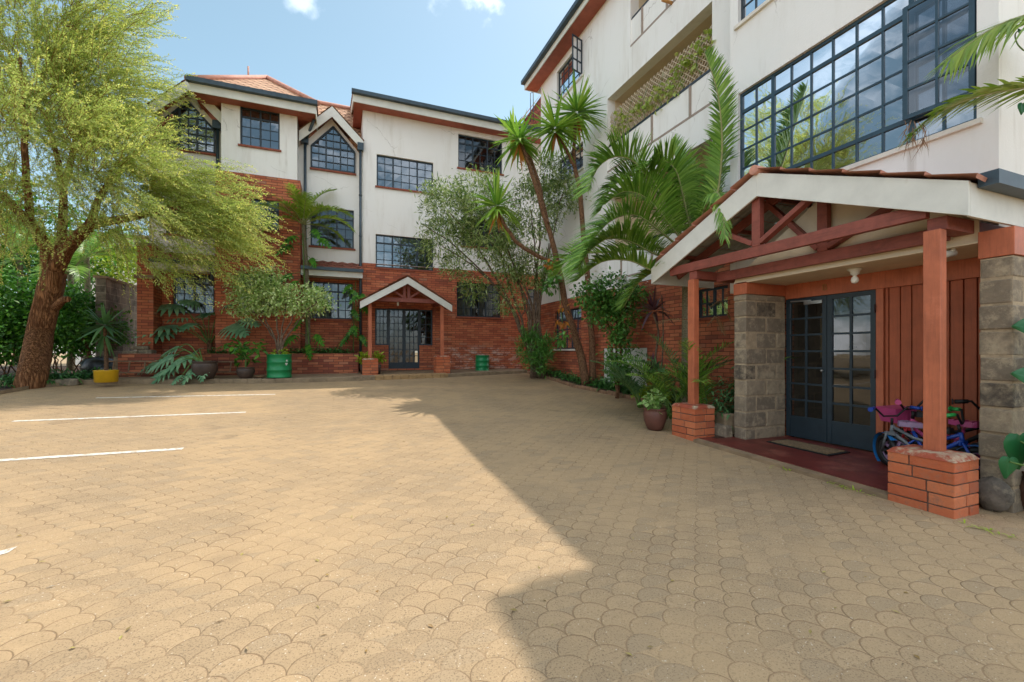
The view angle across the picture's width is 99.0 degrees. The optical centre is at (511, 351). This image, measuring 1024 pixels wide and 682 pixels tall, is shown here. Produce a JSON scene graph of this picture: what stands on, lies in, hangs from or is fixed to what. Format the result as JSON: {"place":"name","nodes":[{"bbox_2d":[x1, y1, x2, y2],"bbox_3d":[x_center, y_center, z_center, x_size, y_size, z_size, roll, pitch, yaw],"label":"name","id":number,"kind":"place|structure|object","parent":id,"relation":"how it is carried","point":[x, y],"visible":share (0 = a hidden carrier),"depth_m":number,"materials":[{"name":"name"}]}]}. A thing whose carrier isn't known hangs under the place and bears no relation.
{"place":"outdoors","nodes":[
{"label":"outdoors","id":0,"kind":"place"},
{"bbox_2d":[137,350,156,353],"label":"stone block","id":1,"kind":"structure","parent":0,"point":[147,351],"depth_m":12.45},
{"bbox_2d":[0,0,574,352],"label":"sky","id":2,"kind":"structure","parent":0,"point":[472,56],"materials":[{"name":"blue"}]},
{"bbox_2d":[82,368,522,379],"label":"walkway","id":3,"kind":"structure","parent":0,"point":[358,374],"depth_m":13.50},
{"bbox_2d":[109,361,237,372],"bbox_3d":[-9.497,0.431,12.321,3.070,0.379,0.100,0,0,-22],"label":"ladder","id":4,"kind":"object","parent":3,"relation":"on","point":[229,371],"visible":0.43,"depth_m":12.10,"materials":[{"name":"brown wood"}]},
{"bbox_2d":[236,367,254,378],"bbox_3d":[-7.357,0.588,12.079,0.450,0.310,0.450,0,0,-22],"label":"plant pot","id":5,"kind":"object","parent":3,"relation":"on","point":[245,372],"visible":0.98,"depth_m":11.92,"materials":[{"name":"ceramic"}]},
{"bbox_2d":[217,338,268,368],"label":"potted plant","id":6,"kind":"object","parent":5,"relation":"in","point":[244,348],"visible":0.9,"depth_m":12.01,"materials":[{"name":"green plant"}]},
{"bbox_2d":[266,354,291,377],"bbox_3d":[-6.628,0.408,12.453,0.658,0.660,0.658,0,0,-22],"label":"steel drum","id":7,"kind":"object","parent":3,"relation":"on","point":[279,365],"visible":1,"depth_m":12.19,"materials":[{"name":"green paint"}]},
{"bbox_2d":[216,260,340,353],"bbox_3d":[-6.643,-1.161,12.624,3.333,2.829,1.662,0,0,-8],"label":"potted shrub","id":8,"kind":"object","parent":7,"relation":"in","point":[289,302],"visible":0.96,"depth_m":12.44,"materials":[{"name":"green plant"}]},
{"bbox_2d":[354,351,373,373],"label":"leafy plant","id":9,"kind":"object","parent":3,"relation":"on","point":[362,354],"visible":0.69,"depth_m":13.91,"materials":[{"name":"green plant"}]},
{"bbox_2d":[372,351,385,373],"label":"leafy plant","id":10,"kind":"object","parent":3,"relation":"on","point":[379,356],"visible":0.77,"depth_m":14.08,"materials":[{"name":"green plant"}]},
{"bbox_2d":[475,355,488,370],"bbox_3d":[-1.098,0.423,16.131,0.528,0.580,0.528,0,0,-22],"label":"steel drum","id":11,"kind":"object","parent":3,"relation":"on","point":[481,362],"visible":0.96,"depth_m":15.91,"materials":[{"name":"green paint"}]},
{"bbox_2d":[0,353,1023,681],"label":"courtyard paving","id":12,"kind":"structure","parent":0,"point":[568,491],"depth_m":3.08,"materials":[{"name":"stone"}]},
{"bbox_2d":[0,383,59,393],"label":"kerb","id":13,"kind":"structure","parent":12,"relation":"on","point":[19,389],"depth_m":9.88,"materials":[{"name":"concrete"}]},
{"bbox_2d":[0,366,81,390],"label":"soil bed","id":14,"kind":"object","parent":12,"relation":"on","point":[13,372],"visible":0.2,"depth_m":15.09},
{"bbox_2d":[1,223,54,366],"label":"palm tree","id":15,"kind":"object","parent":14,"relation":"on","point":[19,267],"visible":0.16,"depth_m":17.42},
{"bbox_2d":[0,366,125,387],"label":"ground cover","id":16,"kind":"object","parent":14,"relation":"on","point":[8,381],"visible":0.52,"depth_m":10.95,"materials":[{"name":"green plant"}]},
{"bbox_2d":[0,232,127,370],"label":"palm tree","id":17,"kind":"object","parent":14,"relation":"on","point":[75,265],"visible":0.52,"depth_m":15.32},
{"bbox_2d":[0,259,136,375],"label":"hedge","id":18,"kind":"object","parent":14,"relation":"on","point":[15,311],"visible":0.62,"depth_m":12.83,"materials":[{"name":"green plant"}]},
{"bbox_2d":[4,213,148,359],"bbox_3d":[-16.424,-2.151,17.014,4.882,5.909,4.638,0,0,-22],"label":"palm tree","id":19,"kind":"object","parent":14,"relation":"on","point":[87,261],"visible":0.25,"depth_m":16.92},
{"bbox_2d":[0,0,292,388],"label":"feathery tree","id":20,"kind":"object","parent":14,"relation":"on","point":[103,120],"visible":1,"depth_m":10.54,"materials":[{"name":"green plant"}]},
{"bbox_2d":[0,164,133,365],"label":"background tree","id":21,"kind":"object","parent":12,"relation":"on","point":[31,262],"visible":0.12,"depth_m":18.85,"materials":[{"name":"green plant"}]},
{"bbox_2d":[0,448,182,460],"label":"parking line","id":22,"kind":"object","parent":12,"relation":"on","point":[26,458],"visible":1,"depth_m":5.26,"materials":[{"name":"paint"}]},
{"bbox_2d":[79,356,113,375],"bbox_3d":[-11.389,0.443,12.215,1.100,0.629,0.647,0,0,-9],"label":"rubbish bag","id":23,"kind":"object","parent":12,"relation":"on","point":[93,362],"visible":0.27,"depth_m":11.98,"materials":[{"name":"black plastic"}]},
{"bbox_2d":[93,370,118,382],"bbox_3d":[-9.991,0.606,10.763,0.490,0.300,0.490,0,0,-22],"label":"plant pot","id":24,"kind":"object","parent":12,"relation":"on","point":[104,376],"visible":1,"depth_m":10.59,"materials":[{"name":"yellow plastic"}]},
{"bbox_2d":[68,304,137,369],"bbox_3d":[-10.778,-0.353,11.552,1.646,1.913,1.646,0,0,0],"label":"dracaena","id":25,"kind":"object","parent":24,"relation":"in","point":[104,341],"visible":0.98,"depth_m":11.52,"materials":[{"name":"green plant"}]},
{"bbox_2d":[68,229,148,364],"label":"house","id":26,"kind":"structure","parent":12,"relation":"on","point":[77,361],"depth_m":25.76,"materials":[{"name":"white paint"}]},
{"bbox_2d":[78,233,145,284],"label":"background tree","id":27,"kind":"object","parent":12,"relation":"on","point":[112,274],"visible":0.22,"depth_m":19.86,"materials":[{"name":"green plant"}]},
{"bbox_2d":[93,275,136,359],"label":"boundary wall","id":28,"kind":"structure","parent":12,"relation":"on","point":[109,291],"depth_m":13.76,"materials":[{"name":"concrete"}]},
{"bbox_2d":[11,412,244,421],"bbox_3d":[-6.379,1.103,7.449,3.221,0.012,0.106,0,0,-19],"label":"parking line","id":29,"kind":"object","parent":12,"relation":"on","point":[125,416],"visible":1,"depth_m":7.41,"materials":[{"name":"paint"}]},
{"bbox_2d":[97,394,274,397],"bbox_3d":[-7.093,0.978,9.629,3.387,0.022,0.105,0,0,-16],"label":"parking line","id":30,"kind":"object","parent":12,"relation":"on","point":[178,396],"visible":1,"depth_m":9.52,"materials":[{"name":"paint"}]},
{"bbox_2d":[118,353,357,376],"bbox_3d":[-8.117,0.455,13.643,6.227,0.790,1.110,0,0,-22],"label":"brick planter","id":31,"kind":"object","parent":12,"relation":"on","point":[324,363],"visible":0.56,"depth_m":13.22,"materials":[{"name":"brick"}]},
{"bbox_2d":[134,299,260,353],"bbox_3d":[-9.241,-0.655,13.009,3.375,1.922,1.361,0,0,3],"label":"monstera","id":32,"kind":"object","parent":31,"relation":"on","point":[239,330],"visible":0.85,"depth_m":13.12,"materials":[{"name":"green plant"}]},
{"bbox_2d":[201,345,356,353],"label":"ground cover","id":33,"kind":"object","parent":31,"relation":"on","point":[327,350],"visible":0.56,"depth_m":14.12,"materials":[{"name":"green plant"}]},
{"bbox_2d":[251,183,355,352],"bbox_3d":[-6.716,-2.721,13.888,3.349,5.704,2.454,0,0,-22],"label":"palm tree","id":34,"kind":"object","parent":31,"relation":"on","point":[303,205],"visible":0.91,"depth_m":13.83,"materials":[{"name":"plant"}]},
{"bbox_2d":[276,227,331,360],"bbox_3d":[-6.491,-1.822,13.596,1.765,4.223,0.696,0,0,-9],"label":"climbing philodendron","id":35,"kind":"object","parent":34,"relation":"attached to","point":[316,337],"visible":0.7,"depth_m":13.65,"materials":[{"name":"green plant"}]},
{"bbox_2d":[338,281,367,352],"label":"climbing philodendron","id":36,"kind":"object","parent":31,"relation":"on","point":[353,330],"visible":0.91,"depth_m":14.66,"materials":[{"name":"green plant"}]},
{"bbox_2d":[48,370,526,385],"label":"kerb","id":37,"kind":"structure","parent":12,"relation":"on","point":[235,380],"depth_m":11.94,"materials":[{"name":"concrete"}]},
{"bbox_2d":[191,361,217,378],"bbox_3d":[-8.266,0.500,11.762,0.600,0.480,0.600,0,0,-22],"label":"plant pot","id":38,"kind":"object","parent":37,"relation":"on","point":[200,368],"visible":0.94,"depth_m":11.55,"materials":[{"name":"ceramic"}]},
{"bbox_2d":[136,344,209,384],"bbox_3d":[-9.222,0.426,11.943,2.343,1.291,1.370,0,0,43],"label":"monstera","id":39,"kind":"object","parent":38,"relation":"in","point":[173,366],"visible":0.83,"depth_m":11.72,"materials":[{"name":"green plant"}]},
{"bbox_2d":[133,66,540,370],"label":"apartment building","id":40,"kind":"structure","parent":12,"relation":"on","point":[372,158],"depth_m":15.16,"materials":[{"name":"white paint"}]},
{"bbox_2d":[160,100,215,155],"bbox_3d":[-9.984,-6.946,13.478,1.474,1.579,0.080,0,0,-22],"label":"window","id":41,"kind":"structure","parent":40,"relation":"in","point":[207,134],"depth_m":13.54,"materials":[{"name":"glass"}]},
{"bbox_2d":[171,274,214,315],"bbox_3d":[-9.921,-1.761,13.689,1.178,1.293,0.384,0,0,-22],"label":"window","id":42,"kind":"structure","parent":40,"relation":"in","point":[209,289],"depth_m":13.73,"materials":[{"name":"glass"}]},
{"bbox_2d":[236,273,277,315],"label":"window","id":43,"kind":"structure","parent":40,"relation":"in","point":[242,273],"depth_m":13.71,"materials":[{"name":"glass"}]},
{"bbox_2d":[238,107,280,151],"bbox_3d":[-7.894,-6.965,13.710,1.187,1.264,0.170,0,0,-22],"label":"window","id":44,"kind":"structure","parent":40,"relation":"in","point":[259,129],"depth_m":13.75,"materials":[{"name":"glass"}]},
{"bbox_2d":[249,199,280,232],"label":"window","id":45,"kind":"structure","parent":40,"relation":"in","point":[272,210],"depth_m":13.72,"materials":[{"name":"glass"}]},
{"bbox_2d":[309,281,352,320],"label":"window","id":46,"kind":"structure","parent":40,"relation":"in","point":[342,313],"depth_m":15.25,"materials":[{"name":"glass"}]},
{"bbox_2d":[309,206,354,250],"bbox_3d":[-6.225,-4.233,15.166,1.484,1.402,0.385,0,0,-22],"label":"window","id":47,"kind":"structure","parent":40,"relation":"in","point":[347,234],"depth_m":15.26,"materials":[{"name":"glass"}]},
{"bbox_2d":[310,126,355,175],"bbox_3d":[-6.133,-6.946,15.006,1.474,1.579,0.080,0,0,-22],"label":"window","id":48,"kind":"structure","parent":40,"relation":"in","point":[330,152],"depth_m":15.01,"materials":[{"name":"glass"}]},
{"bbox_2d":[375,308,387,344],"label":"window","id":49,"kind":"structure","parent":40,"relation":"in","point":[381,314],"depth_m":15.40,"materials":[{"name":"glass"}]},
{"bbox_2d":[388,309,403,368],"bbox_3d":[-4.131,-0.455,15.590,0.544,2.129,0.050,0,0,-22],"label":"door","id":50,"kind":"structure","parent":40,"relation":"in","point":[395,316],"depth_m":15.58,"materials":[{"name":"glass"}]},
{"bbox_2d":[375,155,432,194],"bbox_3d":[-3.821,-6.324,15.681,2.088,1.179,0.170,0,0,-22],"label":"window","id":51,"kind":"structure","parent":40,"relation":"in","point":[393,173],"depth_m":15.68,"materials":[{"name":"glass"}]},
{"bbox_2d":[374,234,434,272],"bbox_3d":[-3.836,-3.502,15.675,2.120,1.223,0.170,0,0,-22],"label":"window","id":52,"kind":"structure","parent":40,"relation":"in","point":[392,250],"depth_m":15.66,"materials":[{"name":"glass"}]},
{"bbox_2d":[404,309,418,368],"bbox_3d":[-3.619,-0.455,15.772,0.544,2.129,0.090,0,0,-22],"label":"door","id":53,"kind":"structure","parent":40,"relation":"in","point":[411,316],"depth_m":15.78,"materials":[{"name":"glass"}]},
{"bbox_2d":[419,310,431,344],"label":"window","id":54,"kind":"structure","parent":40,"relation":"in","point":[425,316],"depth_m":15.97,"materials":[{"name":"glass"}]},
{"bbox_2d":[455,282,501,318],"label":"window","id":55,"kind":"structure","parent":40,"relation":"in","point":[486,310],"depth_m":16.81,"materials":[{"name":"glass"}]},
{"bbox_2d":[457,134,503,175],"bbox_3d":[-1.206,-7.504,16.719,1.863,1.330,0.170,0,0,-22],"label":"window","id":56,"kind":"structure","parent":40,"relation":"in","point":[472,138],"depth_m":16.76,"materials":[{"name":"glass"}]},
{"bbox_2d":[461,219,504,249],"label":"window","id":57,"kind":"structure","parent":40,"relation":"in","point":[472,219],"depth_m":16.72,"materials":[{"name":"glass"}]},
{"bbox_2d":[356,275,453,374],"bbox_3d":[-3.641,-0.829,14.790,3.035,3.258,1.680,0,0,-22],"label":"entrance porch","id":58,"kind":"object","parent":12,"relation":"on","point":[441,364],"visible":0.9,"depth_m":14.22,"materials":[{"name":"red wood"}]},
{"bbox_2d":[374,373,447,379],"bbox_3d":[-3.178,0.832,13.905,2.371,0.262,0.408,0,0,-29],"label":"entrance step","id":59,"kind":"object","parent":12,"relation":"on","point":[408,376],"visible":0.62,"depth_m":13.72,"materials":[{"name":"concrete"}]},
{"bbox_2d":[4,384,937,664],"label":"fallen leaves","id":60,"kind":"object","parent":12,"relation":"on","point":[514,608],"visible":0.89,"depth_m":2.42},
{"bbox_2d":[409,147,591,378],"bbox_3d":[-0.334,-2.741,13.587,5.626,7.400,2.456,0,0,-9],"label":"tree","id":61,"kind":"object","parent":12,"relation":"on","point":[537,357],"visible":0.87,"depth_m":13.58,"materials":[{"name":"green plant"}]},
{"bbox_2d":[527,371,671,410],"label":"kerb","id":62,"kind":"structure","parent":12,"relation":"on","point":[608,392],"depth_m":11.72,"materials":[{"name":"brown stone"}]},
{"bbox_2d":[630,381,679,402],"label":"ground cover","id":63,"kind":"object","parent":62,"relation":"on","point":[644,391],"visible":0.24,"depth_m":9.11,"materials":[{"name":"green plant"}]},
{"bbox_2d":[569,265,653,398],"bbox_3d":[2.414,-0.469,10.531,2.118,3.227,1.281,0,0,-6],"label":"climbing shrub","id":64,"kind":"object","parent":12,"relation":"on","point":[607,309],"visible":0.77,"depth_m":10.36,"materials":[{"name":"green plant"}]},
{"bbox_2d":[588,360,678,407],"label":"young palm","id":65,"kind":"object","parent":12,"relation":"on","point":[629,383],"visible":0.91,"depth_m":8.67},
{"bbox_2d":[544,372,734,437],"bbox_3d":[2.020,0.974,11.449,1.900,0.638,9.954,0,0,-22],"label":"soil bed","id":66,"kind":"object","parent":12,"relation":"on","point":[716,436],"visible":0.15,"depth_m":12.02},
{"bbox_2d":[460,108,589,384],"bbox_3d":[0.228,-2.914,11.992,3.505,7.737,2.079,0,0,-37],"label":"yucca tree","id":67,"kind":"object","parent":66,"relation":"on","point":[517,143],"visible":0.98,"depth_m":11.81,"materials":[{"name":"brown plant"}]},
{"bbox_2d":[538,255,571,351],"bbox_3d":[1.133,-1.299,11.710,0.866,2.610,0.710,0,0,31],"label":"hanging vine","id":68,"kind":"object","parent":67,"relation":"hanging from","point":[562,325],"visible":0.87,"depth_m":11.73,"materials":[{"name":"green plant"}]},
{"bbox_2d":[523,68,611,383],"bbox_3d":[1.480,-3.421,12.270,2.773,8.784,2.033,0,0,-22],"label":"yucca tree","id":69,"kind":"object","parent":66,"relation":"on","point":[571,125],"visible":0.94,"depth_m":12.19,"materials":[{"name":"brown plant"}]},
{"bbox_2d":[544,366,680,404],"bbox_3d":[2.378,0.850,12.426,1.276,0.768,7.998,0,0,-22],"label":"ground cover","id":70,"kind":"object","parent":66,"relation":"on","point":[603,384],"visible":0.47,"depth_m":11.97,"materials":[{"name":"green plant"}]},
{"bbox_2d":[547,44,743,402],"bbox_3d":[2.262,-1.777,8.125,3.847,5.978,3.388,0,0,27],"label":"palm tree","id":71,"kind":"object","parent":66,"relation":"on","point":[697,199],"visible":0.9,"depth_m":7.54,"materials":[{"name":"plant"}]},
{"bbox_2d":[658,300,732,334],"bbox_3d":[3.164,-0.589,7.644,1.313,0.697,0.434,0,0,2],"label":"dry palm frond","id":72,"kind":"object","parent":71,"relation":"attached to","point":[718,322],"visible":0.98,"depth_m":7.61,"materials":[{"name":"plant"}]},
{"bbox_2d":[620,335,732,406],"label":"young palm","id":73,"kind":"object","parent":66,"relation":"on","point":[660,367],"visible":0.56,"depth_m":8.03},
{"bbox_2d":[699,367,734,427],"bbox_3d":[3.700,0.660,7.123,1.693,1.142,0.882,0,0,-22],"label":"ground cover","id":74,"kind":"object","parent":66,"relation":"on","point":[728,409],"visible":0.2,"depth_m":6.98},
{"bbox_2d":[644,337,795,406],"bbox_3d":[3.223,0.501,7.287,1.844,1.457,2.176,0,0,-22],"label":"young palm","id":75,"kind":"object","parent":66,"relation":"on","point":[704,381],"visible":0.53,"depth_m":7.15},
{"bbox_2d":[634,286,673,394],"bbox_3d":[2.919,-0.110,8.899,0.926,2.500,1.060,0,0,9],"label":"cordyline","id":76,"kind":"object","parent":12,"relation":"on","point":[653,304],"visible":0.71,"depth_m":8.93,"materials":[{"name":"green plant"}]},
{"bbox_2d":[643,407,666,430],"bbox_3d":[2.369,1.113,7.240,0.380,0.360,0.380,0,0,-22],"label":"plant pot","id":77,"kind":"object","parent":12,"relation":"on","point":[654,419],"visible":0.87,"depth_m":7.10,"materials":[{"name":"brown ceramic"}]},
{"bbox_2d":[637,387,668,413],"bbox_3d":[2.334,0.848,7.219,0.440,0.511,0.559,0,0,41],"label":"caladium","id":78,"kind":"object","parent":77,"relation":"in","point":[655,402],"visible":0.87,"depth_m":7.17,"materials":[{"name":"green plant"}]},
{"bbox_2d":[602,341,733,418],"bbox_3d":[2.525,0.504,7.752,1.644,1.392,2.613,0,0,-22],"label":"young palm","id":79,"kind":"object","parent":12,"relation":"on","point":[663,390],"visible":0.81,"depth_m":7.53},
{"bbox_2d":[714,423,732,437],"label":"stone block","id":80,"kind":"structure","parent":12,"relation":"on","point":[725,431],"depth_m":6.61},
{"bbox_2d":[715,412,734,436],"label":"stone block","id":81,"kind":"structure","parent":12,"relation":"on","point":[725,420],"depth_m":6.70,"materials":[{"name":"stone"}]},
{"bbox_2d":[521,0,1023,450],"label":"apartment building","id":82,"kind":"structure","parent":12,"relation":"on","point":[831,84],"depth_m":6.61,"materials":[{"name":"white paint"}]},
{"bbox_2d":[554,308,580,350],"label":"window","id":83,"kind":"structure","parent":82,"relation":"in","point":[577,317],"depth_m":14.49,"materials":[{"name":"glass"}]},
{"bbox_2d":[555,57,582,105],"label":"window","id":84,"kind":"structure","parent":82,"relation":"in","point":[565,75],"depth_m":14.68,"materials":[{"name":"glass"}]},
{"bbox_2d":[560,143,583,183],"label":"window","id":85,"kind":"structure","parent":82,"relation":"in","point":[579,158],"depth_m":14.06,"materials":[{"name":"glass"}]},
{"bbox_2d":[572,33,581,74],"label":"window","id":86,"kind":"structure","parent":82,"relation":"in","point":[576,41],"depth_m":13.45,"materials":[{"name":"glass"}]},
{"bbox_2d":[604,348,646,388],"bbox_3d":[2.969,0.605,11.600,0.105,1.390,1.867,0,0,-22],"label":"white door","id":87,"kind":"structure","parent":82,"relation":"in","point":[644,351],"depth_m":11.15,"materials":[{"name":"paint"}]},
{"bbox_2d":[610,25,711,140],"bbox_3d":[3.471,-6.270,10.640,0.022,0.913,3.733,0,0,-22],"label":"lattice screen","id":88,"kind":"object","parent":82,"relation":"attached to","point":[635,99],"visible":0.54,"depth_m":10.40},
{"bbox_2d":[604,29,715,144],"bbox_3d":[3.447,-6.125,10.586,0.605,1.142,3.867,0,0,-22],"label":"creeper","id":89,"kind":"object","parent":88,"relation":"attached to","point":[685,63],"visible":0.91,"depth_m":10.05,"materials":[{"name":"green plant"}]},
{"bbox_2d":[699,285,728,320],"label":"window","id":90,"kind":"structure","parent":82,"relation":"in","point":[707,297],"depth_m":8.91,"materials":[{"name":"metal"}]},
{"bbox_2d":[733,0,772,30],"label":"window","id":91,"kind":"structure","parent":82,"relation":"in","point":[749,8],"depth_m":7.38,"materials":[{"name":"metal"}]},
{"bbox_2d":[786,295,826,442],"bbox_3d":[4.328,0.245,6.446,0.100,2.080,0.598,0,0,-22],"label":"door","id":92,"kind":"structure","parent":82,"relation":"in","point":[806,318],"depth_m":6.44,"materials":[{"name":"glass"}]},
{"bbox_2d":[827,290,875,450],"bbox_3d":[4.554,0.245,5.877,0.100,2.080,0.611,0,0,-22],"label":"door","id":93,"kind":"structure","parent":82,"relation":"in","point":[851,317],"depth_m":5.88,"materials":[{"name":"glass"}]},
{"bbox_2d":[740,0,982,178],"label":"window","id":94,"kind":"structure","parent":82,"relation":"in","point":[786,114],"depth_m":6.21,"materials":[{"name":"glass"}]},
{"bbox_2d":[902,0,975,120],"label":"window","id":95,"kind":"structure","parent":82,"relation":"in","point":[971,4],"depth_m":5.03,"materials":[{"name":"glass"}]},
{"bbox_2d":[1014,28,1023,114],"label":"vine tendril","id":96,"kind":"object","parent":82,"relation":"attached to","point":[1020,106],"visible":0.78,"depth_m":4.28,"materials":[{"name":"green plant"}]},
{"bbox_2d":[693,438,888,499],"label":"kerb","id":97,"kind":"structure","parent":12,"relation":"on","point":[873,491],"depth_m":4.99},
{"bbox_2d":[700,436,889,490],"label":"porch floor","id":98,"kind":"structure","parent":12,"relation":"on","point":[863,467],"depth_m":5.36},
{"bbox_2d":[766,439,850,455],"bbox_3d":[4.000,1.294,5.944,0.420,0.033,0.860,0,0,-22],"label":"door mat","id":99,"kind":"object","parent":98,"relation":"on","point":[818,449],"depth_m":5.85,"materials":[{"name":"fabric"}]},
{"bbox_2d":[867,405,979,476],"bbox_3d":[4.354,0.963,4.708,0.468,0.711,1.010,-4,1,-23],"label":"bicycle","id":100,"kind":"object","parent":98,"relation":"on","point":[879,436],"visible":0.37,"depth_m":4.92,"materials":[{"name":"blue metal"}]},
{"bbox_2d":[876,399,979,478],"bbox_3d":[4.602,0.913,4.714,0.579,0.792,1.148,-3,1,-20],"label":"bicycle","id":101,"kind":"object","parent":98,"relation":"on","point":[906,414],"visible":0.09,"depth_m":4.98,"materials":[{"name":"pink metal"}]},
{"bbox_2d":[878,406,979,469],"bbox_3d":[4.406,0.954,4.583,0.519,0.733,1.072,-4,1,-19],"label":"bicycle","id":102,"kind":"object","parent":98,"relation":"on","point":[962,442],"visible":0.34,"depth_m":4.50,"materials":[{"name":"blue metal"}]},
{"bbox_2d":[894,399,979,446],"bbox_3d":[4.766,0.885,4.728,0.508,0.838,1.092,0,0,-42],"label":"bicycle","id":103,"kind":"object","parent":98,"relation":"on","point":[918,413],"visible":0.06,"depth_m":4.61,"materials":[{"name":"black metal"}]},
{"bbox_2d":[647,165,1023,518],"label":"entrance porch","id":104,"kind":"object","parent":12,"relation":"on","point":[869,221],"visible":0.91,"depth_m":4.57,"materials":[{"name":"wood"}]},
{"bbox_2d":[847,267,862,282],"bbox_3d":[4.201,-0.926,5.357,0.150,0.182,0.150,0,0,-22],"label":"ceiling light","id":105,"kind":"object","parent":104,"relation":"hanging from","point":[854,272],"visible":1,"depth_m":5.33,"materials":[{"name":"white glass"}]},
{"bbox_2d":[946,248,957,257],"bbox_3d":[4.321,-0.976,4.356,0.182,0.109,0.083,0,0,8],"label":"security camera","id":106,"kind":"object","parent":104,"relation":"attached to","point":[951,252],"visible":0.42,"depth_m":4.33,"materials":[{"name":"white plastic"}]},
{"bbox_2d":[770,465,1016,537],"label":"weeds","id":107,"kind":"object","parent":12,"relation":"on","point":[964,520],"visible":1,"depth_m":3.65,"materials":[{"name":"green plant"}]},
{"bbox_2d":[897,15,1023,159],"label":"palm tree","id":108,"kind":"object","parent":12,"relation":"on","point":[970,47],"visible":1,"depth_m":4.20,"materials":[{"name":"green plant"}]},
{"bbox_2d":[976,476,1014,511],"bbox_3d":[4.326,1.282,3.933,0.201,0.330,0.256,0,0,-22],"label":"stone","id":109,"kind":"object","parent":12,"relation":"on","point":[996,494],"visible":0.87,"depth_m":3.87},
{"bbox_2d":[998,319,1023,478],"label":"elephant ear","id":110,"kind":"object","parent":12,"relation":"on","point":[1012,461],"visible":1,"depth_m":3.69},
{"bbox_2d":[1019,471,1023,508],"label":"plant pot","id":111,"kind":"object","parent":12,"relation":"on","point":[1021,486],"visible":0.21,"depth_m":3.91,"materials":[{"name":"brown ceramic"}]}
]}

